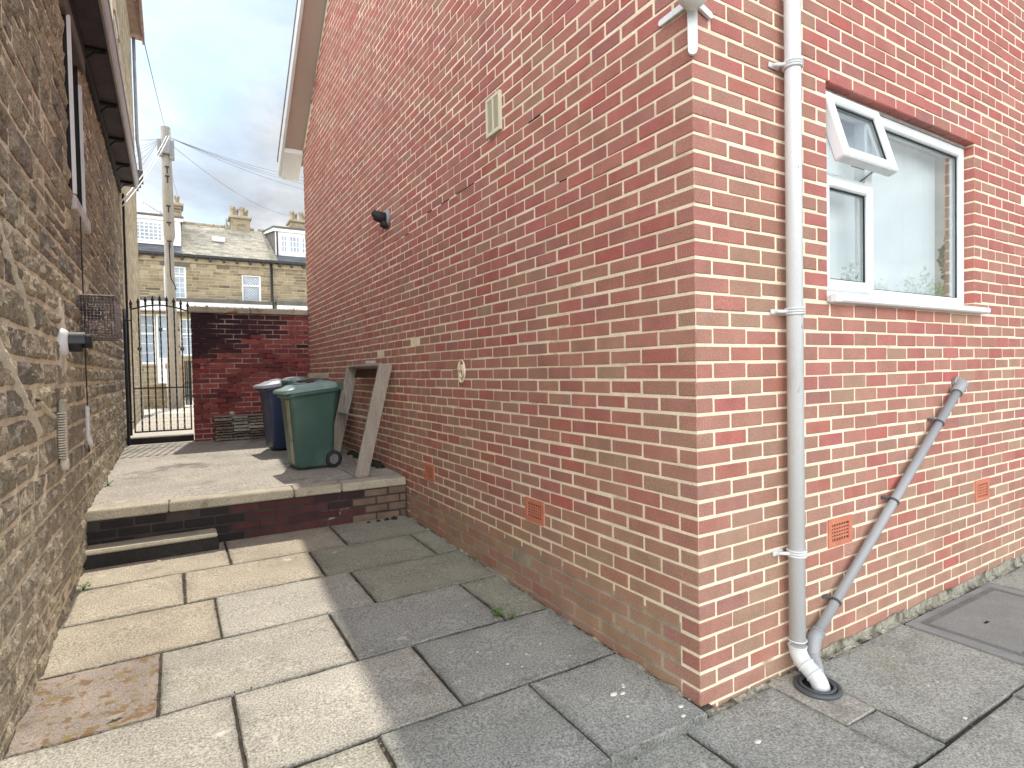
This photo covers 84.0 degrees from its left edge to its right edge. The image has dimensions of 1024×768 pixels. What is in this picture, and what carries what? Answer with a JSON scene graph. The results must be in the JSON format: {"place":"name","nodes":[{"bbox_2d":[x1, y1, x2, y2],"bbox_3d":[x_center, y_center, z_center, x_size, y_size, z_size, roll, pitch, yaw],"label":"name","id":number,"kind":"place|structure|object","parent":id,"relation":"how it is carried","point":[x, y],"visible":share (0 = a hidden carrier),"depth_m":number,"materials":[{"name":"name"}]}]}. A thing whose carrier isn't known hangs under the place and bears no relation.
{"place":"outdoors","nodes":[
{"label":"outdoors","id":0,"kind":"place"},
{"bbox_2d":[133,397,194,433],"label":"street","id":1,"kind":"structure","parent":0,"point":[166,418],"depth_m":11.44,"materials":[{"name":"grey asphalt"}]},
{"bbox_2d":[110,0,144,435],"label":"tall stone building","id":2,"kind":"structure","parent":1,"relation":"on","point":[127,29],"depth_m":10.85,"materials":[{"name":"beige stone"}]},
{"bbox_2d":[113,14,117,38],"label":"window","id":3,"kind":"structure","parent":2,"relation":"in","point":[115,28],"depth_m":8.63,"materials":[{"name":"white paint"}]},
{"bbox_2d":[143,363,183,408],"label":"front garden wall","id":4,"kind":"structure","parent":1,"relation":"on","point":[151,396],"depth_m":15.87,"materials":[{"name":"stone"}]},
{"bbox_2d":[184,361,192,404],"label":"side gate","id":5,"kind":"structure","parent":4,"relation":"attached to","point":[186,370],"depth_m":16.30,"materials":[{"name":"wood"}]},
{"bbox_2d":[157,126,180,408],"bbox_3d":[-9.331,-3.090,15.504,0.405,7.782,0.408,-2,2,-31],"label":"telegraph pole","id":6,"kind":"object","parent":1,"relation":"on","point":[167,155],"visible":0.92,"depth_m":15.45,"materials":[{"name":"brown wood"}]},
{"bbox_2d":[119,135,166,202],"bbox_3d":[-7.380,-4.618,11.620,0.018,4.115,8.480,-2,2,-27],"label":"overhead wire","id":7,"kind":"object","parent":6,"relation":"attached to","point":[144,172],"visible":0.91,"depth_m":10.59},
{"bbox_2d":[122,135,169,206],"bbox_3d":[-7.393,-4.620,11.717,0.018,4.115,8.304,-2,2,-26],"label":"overhead wire","id":8,"kind":"object","parent":6,"relation":"attached to","point":[144,177],"visible":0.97,"depth_m":10.28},
{"bbox_2d":[134,0,165,130],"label":"overhead wire","id":9,"kind":"object","parent":6,"relation":"attached to","point":[146,53],"visible":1,"depth_m":5.30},
{"bbox_2d":[174,147,289,215],"bbox_3d":[-10.287,-7.609,22.491,0.014,1.893,14.172,-1,1,-8],"label":"overhead wire","id":10,"kind":"object","parent":6,"relation":"attached to","point":[223,184],"visible":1,"depth_m":19.24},
{"bbox_2d":[171,138,303,189],"bbox_3d":[-7.804,-7.199,19.727,0.014,0.821,9.000,-1,1,19],"label":"overhead wire","id":11,"kind":"object","parent":6,"relation":"attached to","point":[233,165],"visible":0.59,"depth_m":17.44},
{"bbox_2d":[172,138,302,183],"bbox_3d":[-7.803,-7.382,19.725,0.014,1.115,9.008,-1,1,19],"label":"overhead wire","id":12,"kind":"object","parent":6,"relation":"attached to","point":[234,163],"visible":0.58,"depth_m":17.41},
{"bbox_2d":[175,139,303,177],"bbox_3d":[-7.803,-7.578,19.723,0.014,1.503,9.016,-1,1,19],"label":"overhead wire","id":13,"kind":"object","parent":6,"relation":"attached to","point":[229,158],"visible":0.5,"depth_m":17.36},
{"bbox_2d":[177,140,301,180],"bbox_3d":[-7.801,-7.468,19.726,0.014,1.283,9.016,-1,1,19],"label":"overhead wire","id":14,"kind":"object","parent":6,"relation":"attached to","point":[232,161],"visible":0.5,"depth_m":17.49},
{"bbox_2d":[137,195,277,396],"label":"terraced house","id":15,"kind":"structure","parent":1,"relation":"on","point":[225,265],"depth_m":24.31,"materials":[{"name":"stone"}]},
{"bbox_2d":[140,314,155,363],"bbox_3d":[-15.097,-1.842,23.287,0.840,2.050,0.080,-2,2,-31],"label":"window","id":16,"kind":"structure","parent":15,"relation":"in","point":[149,316],"depth_m":23.39,"materials":[{"name":"white paint"}]},
{"bbox_2d":[137,220,163,241],"bbox_3d":[-15.198,-6.376,23.653,1.190,0.840,0.033,-2,2,-31],"label":"dormer window","id":17,"kind":"structure","parent":15,"relation":"in","point":[146,230],"depth_m":23.71,"materials":[{"name":"white paint"}]},
{"bbox_2d":[156,314,167,396],"bbox_3d":[-14.452,-1.168,23.611,0.480,3.440,0.080,-2,2,-31],"label":"door","id":18,"kind":"structure","parent":15,"relation":"in","point":[163,316],"depth_m":23.58,"materials":[{"name":"white paint"}]},
{"bbox_2d":[163,265,186,297],"bbox_3d":[-14.129,-4.251,23.838,0.810,1.360,0.080,-2,2,-31],"label":"window","id":19,"kind":"structure","parent":15,"relation":"in","point":[180,272],"depth_m":23.94,"materials":[{"name":"white paint"}]},
{"bbox_2d":[179,319,191,355],"bbox_3d":[-13.692,-1.981,24.126,0.680,1.570,0.080,-2,2,-31],"label":"window","id":20,"kind":"structure","parent":15,"relation":"in","point":[184,321],"depth_m":24.07,"materials":[{"name":"white paint"}]},
{"bbox_2d":[241,275,260,300],"bbox_3d":[-11.616,-4.203,25.341,0.780,1.270,0.080,-2,2,-31],"label":"window","id":21,"kind":"structure","parent":15,"relation":"in","point":[251,284],"depth_m":25.35,"materials":[{"name":"white glass"}]},
{"bbox_2d":[258,210,306,309],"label":"terraced house","id":22,"kind":"structure","parent":1,"relation":"on","point":[287,244],"depth_m":26.30,"materials":[{"name":"stone"}]},
{"bbox_2d":[280,234,287,252],"bbox_3d":[-10.586,-6.515,26.410,0.340,0.840,0.033,-2,2,-31],"label":"dormer window","id":23,"kind":"structure","parent":22,"relation":"in","point":[283,238],"depth_m":26.40,"materials":[{"name":"white paint"}]},
{"bbox_2d":[288,235,300,253],"bbox_3d":[-10.192,-6.528,26.646,0.540,0.840,0.033,-2,2,-31],"label":"dormer window","id":24,"kind":"structure","parent":22,"relation":"in","point":[294,242],"depth_m":26.65,"materials":[{"name":"white paint"}]},
{"bbox_2d":[300,236,305,254],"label":"dormer window","id":25,"kind":"structure","parent":22,"relation":"in","point":[303,250],"depth_m":26.84,"materials":[{"name":"white paint"}]},
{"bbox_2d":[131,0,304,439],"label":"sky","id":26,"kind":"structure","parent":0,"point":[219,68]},
{"bbox_2d":[0,515,1023,767],"bbox_3d":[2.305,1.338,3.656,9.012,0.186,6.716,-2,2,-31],"label":"paving","id":27,"kind":"structure","parent":0,"point":[408,705],"depth_m":2.67,"materials":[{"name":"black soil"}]},
{"bbox_2d":[78,581,90,590],"bbox_3d":[-2.829,1.345,3.768,0.082,0.056,0.076,-2,2,-44],"label":"weed","id":28,"kind":"object","parent":27,"relation":"on","point":[83,587],"visible":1,"depth_m":3.77,"materials":[{"name":"green plant"}]},
{"bbox_2d":[82,528,218,569],"bbox_3d":[-2.816,1.322,4.407,0.960,0.226,0.215,-2,2,-31],"label":"stone step","id":29,"kind":"object","parent":27,"relation":"on","point":[134,550],"visible":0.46,"depth_m":4.34,"materials":[{"name":"grey stone"}]},
{"bbox_2d":[33,467,925,764],"bbox_3d":[-0.146,1.081,6.469,7.505,0.557,8.048,-2,2,-31],"label":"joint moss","id":30,"kind":"object","parent":27,"relation":"on","point":[427,641],"visible":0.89,"depth_m":2.71,"materials":[{"name":"green plant"}]},
{"bbox_2d":[490,607,504,616],"bbox_3d":[-0.081,1.343,3.330,0.098,0.060,0.088,-1,1,19],"label":"weed","id":31,"kind":"object","parent":27,"relation":"on","point":[497,614],"visible":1,"depth_m":3.32,"materials":[{"name":"green plant"}]},
{"bbox_2d":[24,460,1007,766],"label":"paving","id":32,"kind":"structure","parent":27,"relation":"on","point":[430,640],"depth_m":2.92,"materials":[{"name":"grey stone"}]},
{"bbox_2d":[610,691,616,696],"bbox_3d":[0.454,1.385,2.539,0.031,0.016,0.036,-1,1,19],"label":"pebble","id":33,"kind":"object","parent":27,"relation":"on","point":[614,693],"visible":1,"depth_m":2.53,"materials":[{"name":"white stone"}]},
{"bbox_2d":[410,518,1023,716],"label":"mortar fillet","id":34,"kind":"object","parent":27,"relation":"on","point":[844,645],"visible":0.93,"depth_m":3.30,"materials":[{"name":"grey concrete"}]},
{"bbox_2d":[754,739,761,743],"bbox_3d":[0.981,1.428,2.272,0.039,0.008,0.022,-2,2,-31],"label":"pebble","id":35,"kind":"object","parent":27,"relation":"on","point":[757,741],"visible":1,"depth_m":2.27,"materials":[{"name":"white stone"}]},
{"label":"terrace base","id":36,"kind":"structure","parent":0,"visible":0},
{"bbox_2d":[130,431,193,444],"bbox_3d":[-5.266,0.870,8.553,0.835,0.232,0.535,-2,2,-31],"label":"gate threshold","id":37,"kind":"object","parent":36,"relation":"on","point":[149,438],"visible":0.38,"depth_m":8.38,"materials":[{"name":"white stone"}]},
{"bbox_2d":[90,437,398,506],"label":"terrace floor","id":38,"kind":"structure","parent":36,"relation":"on","point":[158,471],"depth_m":5.92,"materials":[{"name":"concrete"}]},
{"bbox_2d":[215,437,232,440],"bbox_3d":[-4.299,0.815,8.487,0.225,0.038,0.199,-2,2,-31],"label":"stone tile","id":39,"kind":"object","parent":38,"relation":"on","point":[224,438],"visible":0.79,"depth_m":8.44,"materials":[{"name":"grey stone"}]},
{"bbox_2d":[214,434,231,437],"bbox_3d":[-4.301,0.773,8.466,0.225,0.028,0.232,-2,2,-31],"label":"stone tile","id":40,"kind":"object","parent":39,"relation":"on","point":[224,435],"visible":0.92,"depth_m":8.41,"materials":[{"name":"grey stone"}]},
{"bbox_2d":[215,432,232,434],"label":"stone tile","id":41,"kind":"object","parent":40,"relation":"on","point":[220,433],"visible":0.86,"depth_m":8.44,"materials":[{"name":"grey stone"}]},
{"bbox_2d":[215,429,232,432],"bbox_3d":[-4.293,0.695,8.469,0.225,0.032,0.235,-2,2,-31],"label":"stone tile","id":42,"kind":"object","parent":41,"relation":"on","point":[226,430],"visible":0.88,"depth_m":8.40,"materials":[{"name":"grey stone"}]},
{"bbox_2d":[215,425,232,429],"bbox_3d":[-4.287,0.649,8.467,0.225,0.040,0.242,-2,2,-31],"label":"stone tile","id":43,"kind":"object","parent":42,"relation":"on","point":[223,427],"visible":0.94,"depth_m":8.41,"materials":[{"name":"grey stone"}]},
{"bbox_2d":[214,423,231,425],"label":"stone tile","id":44,"kind":"object","parent":43,"relation":"on","point":[224,424],"visible":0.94,"depth_m":8.42,"materials":[{"name":"grey stone"}]},
{"bbox_2d":[214,420,231,423],"bbox_3d":[-4.304,0.566,8.479,0.225,0.029,0.203,-2,2,-31],"label":"stone tile","id":45,"kind":"object","parent":44,"relation":"on","point":[220,422],"visible":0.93,"depth_m":8.44,"materials":[{"name":"grey stone"}]},
{"bbox_2d":[214,417,231,420],"bbox_3d":[-4.304,0.522,8.461,0.225,0.040,0.234,-2,2,-31],"label":"stone tile","id":46,"kind":"object","parent":45,"relation":"on","point":[223,419],"visible":0.97,"depth_m":8.38,"materials":[{"name":"brown stone"}]},
{"bbox_2d":[233,435,249,439],"bbox_3d":[-4.090,0.808,8.592,0.215,0.039,0.234,-2,2,-31],"label":"stone tile","id":47,"kind":"object","parent":38,"relation":"on","point":[241,437],"visible":0.9,"depth_m":8.53,"materials":[{"name":"grey stone"}]},
{"bbox_2d":[232,433,248,436],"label":"stone tile","id":48,"kind":"object","parent":47,"relation":"on","point":[240,434],"visible":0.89,"depth_m":8.54,"materials":[{"name":"grey stone"}]},
{"bbox_2d":[233,430,248,433],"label":"stone tile","id":49,"kind":"object","parent":48,"relation":"on","point":[246,431],"visible":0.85,"depth_m":8.56,"materials":[{"name":"stone"}]},
{"bbox_2d":[233,427,249,430],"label":"stone tile","id":50,"kind":"object","parent":49,"relation":"on","point":[241,429],"visible":0.88,"depth_m":8.52,"materials":[{"name":"grey stone"}]},
{"bbox_2d":[233,424,249,427],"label":"stone tile","id":51,"kind":"object","parent":50,"relation":"on","point":[240,425],"visible":0.9,"depth_m":8.51,"materials":[{"name":"grey stone"}]},
{"bbox_2d":[231,420,247,424],"bbox_3d":[-4.114,0.581,8.589,0.215,0.042,0.209,-2,2,-31],"label":"stone tile","id":52,"kind":"object","parent":51,"relation":"on","point":[239,422],"visible":0.92,"depth_m":8.54,"materials":[{"name":"grey stone"}]},
{"bbox_2d":[232,418,248,420],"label":"stone tile","id":53,"kind":"object","parent":52,"relation":"on","point":[238,419],"visible":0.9,"depth_m":8.54,"materials":[{"name":"grey stone"}]},
{"bbox_2d":[231,416,247,418],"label":"stone tile","id":54,"kind":"object","parent":53,"relation":"on","point":[239,417],"visible":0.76,"depth_m":8.49,"materials":[{"name":"grey stone"}]},
{"bbox_2d":[213,413,262,417],"bbox_3d":[-4.115,0.473,8.587,0.690,0.020,0.210,-2,2,-31],"label":"cover slab","id":55,"kind":"object","parent":54,"relation":"on","point":[234,415],"depth_m":8.50,"materials":[{"name":"stone"}]},
{"bbox_2d":[250,435,264,438],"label":"stone tile","id":56,"kind":"object","parent":38,"relation":"on","point":[258,436],"visible":0.82,"depth_m":8.64,"materials":[{"name":"grey stone"}]},
{"bbox_2d":[249,432,264,435],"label":"stone tile","id":57,"kind":"object","parent":56,"relation":"on","point":[260,433],"visible":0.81,"depth_m":8.67,"materials":[{"name":"grey stone"}]},
{"bbox_2d":[249,430,264,432],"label":"stone tile","id":58,"kind":"object","parent":57,"relation":"on","point":[257,431],"visible":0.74,"depth_m":8.64,"materials":[{"name":"grey stone"}]},
{"bbox_2d":[249,427,264,430],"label":"stone tile","id":59,"kind":"object","parent":58,"relation":"on","point":[252,429],"visible":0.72,"depth_m":8.62,"materials":[{"name":"stone"}]},
{"bbox_2d":[248,424,263,427],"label":"stone tile","id":60,"kind":"object","parent":59,"relation":"on","point":[257,426],"visible":0.76,"depth_m":8.62,"materials":[{"name":"grey stone"}]},
{"bbox_2d":[248,421,263,424],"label":"stone tile","id":61,"kind":"object","parent":60,"relation":"on","point":[257,422],"visible":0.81,"depth_m":8.62,"materials":[{"name":"grey stone"}]},
{"bbox_2d":[248,418,262,421],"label":"stone tile","id":62,"kind":"object","parent":61,"relation":"on","point":[255,419],"visible":0.79,"depth_m":8.61,"materials":[{"name":"grey stone"}]},
{"bbox_2d":[248,415,262,418],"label":"stone tile","id":63,"kind":"object","parent":62,"relation":"on","point":[258,416],"visible":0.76,"depth_m":8.62,"materials":[{"name":"grey stone"}]},
{"bbox_2d":[253,377,303,449],"bbox_3d":[-3.006,0.383,7.542,0.700,0.949,0.522,-2,2,-37],"label":"wheelie bin","id":64,"kind":"object","parent":38,"relation":"on","point":[273,420],"visible":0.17,"depth_m":7.29,"materials":[{"name":"plastic"}]},
{"bbox_2d":[273,380,342,468],"bbox_3d":[-2.186,0.427,6.134,0.642,0.935,0.514,-2,2,-35],"label":"wheelie bin","id":65,"kind":"object","parent":38,"relation":"on","point":[308,411],"visible":0.98,"depth_m":5.96,"materials":[{"name":"plastic"}]},
{"bbox_2d":[296,379,319,382],"bbox_3d":[-2.168,-0.031,6.091,0.270,0.052,0.092,-2,2,-31],"label":"wood chunk","id":66,"kind":"object","parent":65,"relation":"on","point":[306,381],"visible":0.81,"depth_m":6.06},
{"bbox_2d":[281,378,341,421],"bbox_3d":[-2.433,0.394,7.011,0.700,0.949,0.522,-2,2,-31],"label":"wheelie bin","id":67,"kind":"object","parent":38,"relation":"on","point":[285,383],"visible":0.12,"depth_m":6.92,"materials":[{"name":"plastic"}]},
{"bbox_2d":[307,373,328,378],"bbox_3d":[-2.340,-0.097,6.863,0.240,0.065,0.100,-2,2,-31],"label":"loose brick","id":68,"kind":"object","parent":67,"relation":"on","point":[317,375],"visible":1,"depth_m":6.82,"materials":[{"name":"brick"}]},
{"bbox_2d":[352,452,358,457],"bbox_3d":[-1.829,0.843,6.755,0.132,0.066,0.139,-2,2,-31],"label":"moss clump","id":69,"kind":"object","parent":38,"relation":"on","point":[355,455],"visible":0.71,"depth_m":6.73,"materials":[{"name":"green plant"}]},
{"bbox_2d":[334,363,391,477],"bbox_3d":[-1.665,0.353,6.097,0.400,1.131,1.224,-2,2,-31],"label":"timber frame","id":70,"kind":"object","parent":38,"relation":"on","point":[380,373],"visible":0.83,"depth_m":5.63,"materials":[{"name":"grey wood"}]},
{"bbox_2d":[364,361,375,363],"bbox_3d":[-1.537,-0.233,6.165,0.110,0.035,0.080,-2,2,-31],"label":"stone offcut","id":71,"kind":"object","parent":70,"relation":"on","point":[368,362],"visible":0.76,"depth_m":6.13,"materials":[{"name":"grey stone"}]},
{"bbox_2d":[371,460,381,466],"bbox_3d":[-1.466,0.858,6.160,0.158,0.068,0.159,-2,2,-31],"label":"moss clump","id":72,"kind":"object","parent":38,"relation":"on","point":[374,463],"visible":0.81,"depth_m":6.14,"materials":[{"name":"green plant"}]},
{"bbox_2d":[375,464,385,467],"bbox_3d":[-1.395,0.871,6.028,0.108,0.050,0.100,-1,1,23],"label":"moss clump","id":73,"kind":"object","parent":38,"relation":"on","point":[379,466],"visible":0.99,"depth_m":6.01,"materials":[{"name":"green plant"}]},
{"bbox_2d":[188,306,308,440],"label":"garden wall","id":74,"kind":"structure","parent":36,"relation":"on","point":[247,349],"depth_m":8.70,"materials":[{"name":"brick"}]},
{"bbox_2d":[188,359,215,368],"bbox_3d":[-4.585,-0.296,8.414,0.363,0.161,0.041,-2,2,-31],"label":"padlocked chain","id":75,"kind":"object","parent":74,"relation":"attached to","point":[201,367],"visible":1,"depth_m":8.40,"materials":[{"name":"grey metal"}]},
{"bbox_2d":[195,305,301,309],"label":"leaf litter","id":76,"kind":"object","parent":74,"relation":"on","point":[241,307],"visible":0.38,"depth_m":8.72,"materials":[{"name":"brown plant"}]},
{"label":"ground","id":77,"kind":"structure","parent":0,"visible":0},
{"bbox_2d":[0,0,138,761],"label":"stone house","id":78,"kind":"structure","parent":77,"relation":"on","point":[67,157],"depth_m":3.27,"materials":[{"name":"brown stone"}]},
{"bbox_2d":[57,400,69,470],"bbox_3d":[-2.693,0.308,3.418,0.043,0.425,0.139,-2,2,-31],"label":"vent duct","id":79,"kind":"object","parent":78,"relation":"attached to","point":[63,445],"visible":0.99,"depth_m":3.38,"materials":[{"name":"white plastic"}]},
{"bbox_2d":[56,328,92,355],"bbox_3d":[-2.746,-0.262,3.577,0.172,0.190,0.190,-2,2,-31],"label":"boiler flue","id":80,"kind":"object","parent":78,"relation":"attached to","point":[68,342],"visible":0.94,"depth_m":3.53,"materials":[{"name":"white paint"}]},
{"bbox_2d":[59,0,90,233],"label":"window","id":81,"kind":"structure","parent":78,"relation":"in","point":[74,60],"depth_m":4.25,"materials":[{"name":"white paint"}]},
{"bbox_2d":[80,216,89,451],"bbox_3d":[-3.225,-0.395,4.290,0.009,1.820,0.016,-2,2,-31],"label":"wall cable","id":82,"kind":"object","parent":78,"relation":"attached to","point":[84,315],"depth_m":4.28,"materials":[{"name":"black plastic"}]},
{"bbox_2d":[84,406,92,448],"bbox_3d":[-3.210,0.331,4.317,0.046,0.333,0.089,-2,2,-31],"label":"cable conduit","id":83,"kind":"object","parent":78,"relation":"attached to","point":[87,428],"visible":1,"depth_m":4.28,"materials":[{"name":"white plastic"}]},
{"bbox_2d":[76,294,120,340],"bbox_3d":[-3.276,-0.517,4.517,0.243,0.322,0.543,-2,2,-31],"label":"flue guard","id":84,"kind":"object","parent":78,"relation":"attached to","point":[94,313],"visible":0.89,"depth_m":4.34,"materials":[{"name":"metal"}]},
{"bbox_2d":[122,295,191,445],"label":"iron gate","id":85,"kind":"structure","parent":78,"relation":"attached to","point":[139,349],"depth_m":8.19,"materials":[{"name":"black metal"}]},
{"bbox_2d":[2,654,159,759],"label":"mossy paving","id":86,"kind":"structure","parent":77,"relation":"on","point":[77,706],"depth_m":2.50,"materials":[{"name":"brown stone"}]},
{"bbox_2d":[105,712,123,718],"bbox_3d":[-1.671,1.399,2.396,0.028,0.012,0.068,-1,1,25],"label":"dead leaf","id":87,"kind":"object","parent":86,"relation":"on","point":[116,716],"visible":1,"depth_m":2.39,"materials":[{"name":"beige plant"}]},
{"bbox_2d":[85,474,405,545],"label":"retaining wall","id":88,"kind":"structure","parent":77,"relation":"on","point":[230,516],"depth_m":4.88,"materials":[{"name":"brick"}]},
{"bbox_2d":[277,0,1023,711],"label":"brick house","id":89,"kind":"structure","parent":77,"relation":"on","point":[553,294],"depth_m":3.30,"materials":[{"name":"brick"}]},
{"bbox_2d":[371,210,389,228],"bbox_3d":[-1.326,-1.665,5.726,0.184,0.194,0.167,-2,2,-31],"label":"security light","id":90,"kind":"object","parent":89,"relation":"attached to","point":[382,219],"visible":1,"depth_m":5.70,"materials":[{"name":"plastic"}]},
{"bbox_2d":[658,0,712,55],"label":"corner light","id":91,"kind":"object","parent":89,"relation":"attached to","point":[692,7],"visible":1,"depth_m":2.38,"materials":[{"name":"white plastic"}]},
{"bbox_2d":[768,0,830,691],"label":"downpipe","id":92,"kind":"object","parent":89,"relation":"attached to","point":[794,310],"visible":0.98,"depth_m":2.67,"materials":[{"name":"plastic"}]},
{"bbox_2d":[806,377,968,673],"bbox_3d":[2.161,0.690,3.171,1.791,1.423,0.154,-2,2,-31],"label":"waste pipe","id":93,"kind":"object","parent":89,"relation":"attached to","point":[816,634],"visible":0.94,"depth_m":3.10,"materials":[{"name":"grey plastic"}]},
{"bbox_2d":[826,89,990,313],"bbox_3d":[2.347,-1.011,3.440,1.835,1.137,0.309,-2,2,-31],"label":"window","id":94,"kind":"structure","parent":89,"relation":"in","point":[880,192],"depth_m":3.49,"materials":[{"name":"white plastic"}]},
{"bbox_2d":[768,671,874,726],"bbox_3d":[1.395,1.433,2.582,0.213,0.042,0.373,-2,2,-31],"label":"concrete patch","id":95,"kind":"object","parent":77,"relation":"on","point":[845,710],"visible":0.52,"depth_m":2.51,"materials":[{"name":"grey concrete"}]},
{"bbox_2d":[793,674,842,700],"bbox_3d":[1.417,1.404,2.636,0.207,0.036,0.207,-2,2,-31],"label":"drain gully","id":96,"kind":"object","parent":95,"relation":"on","point":[801,684],"visible":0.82,"depth_m":2.59,"materials":[{"name":"plastic"}]},
{"bbox_2d":[905,583,1023,665],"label":"manhole cover","id":97,"kind":"object","parent":77,"relation":"on","point":[988,618],"visible":0.95,"depth_m":3.27,"materials":[{"name":"grey concrete"}]}
]}

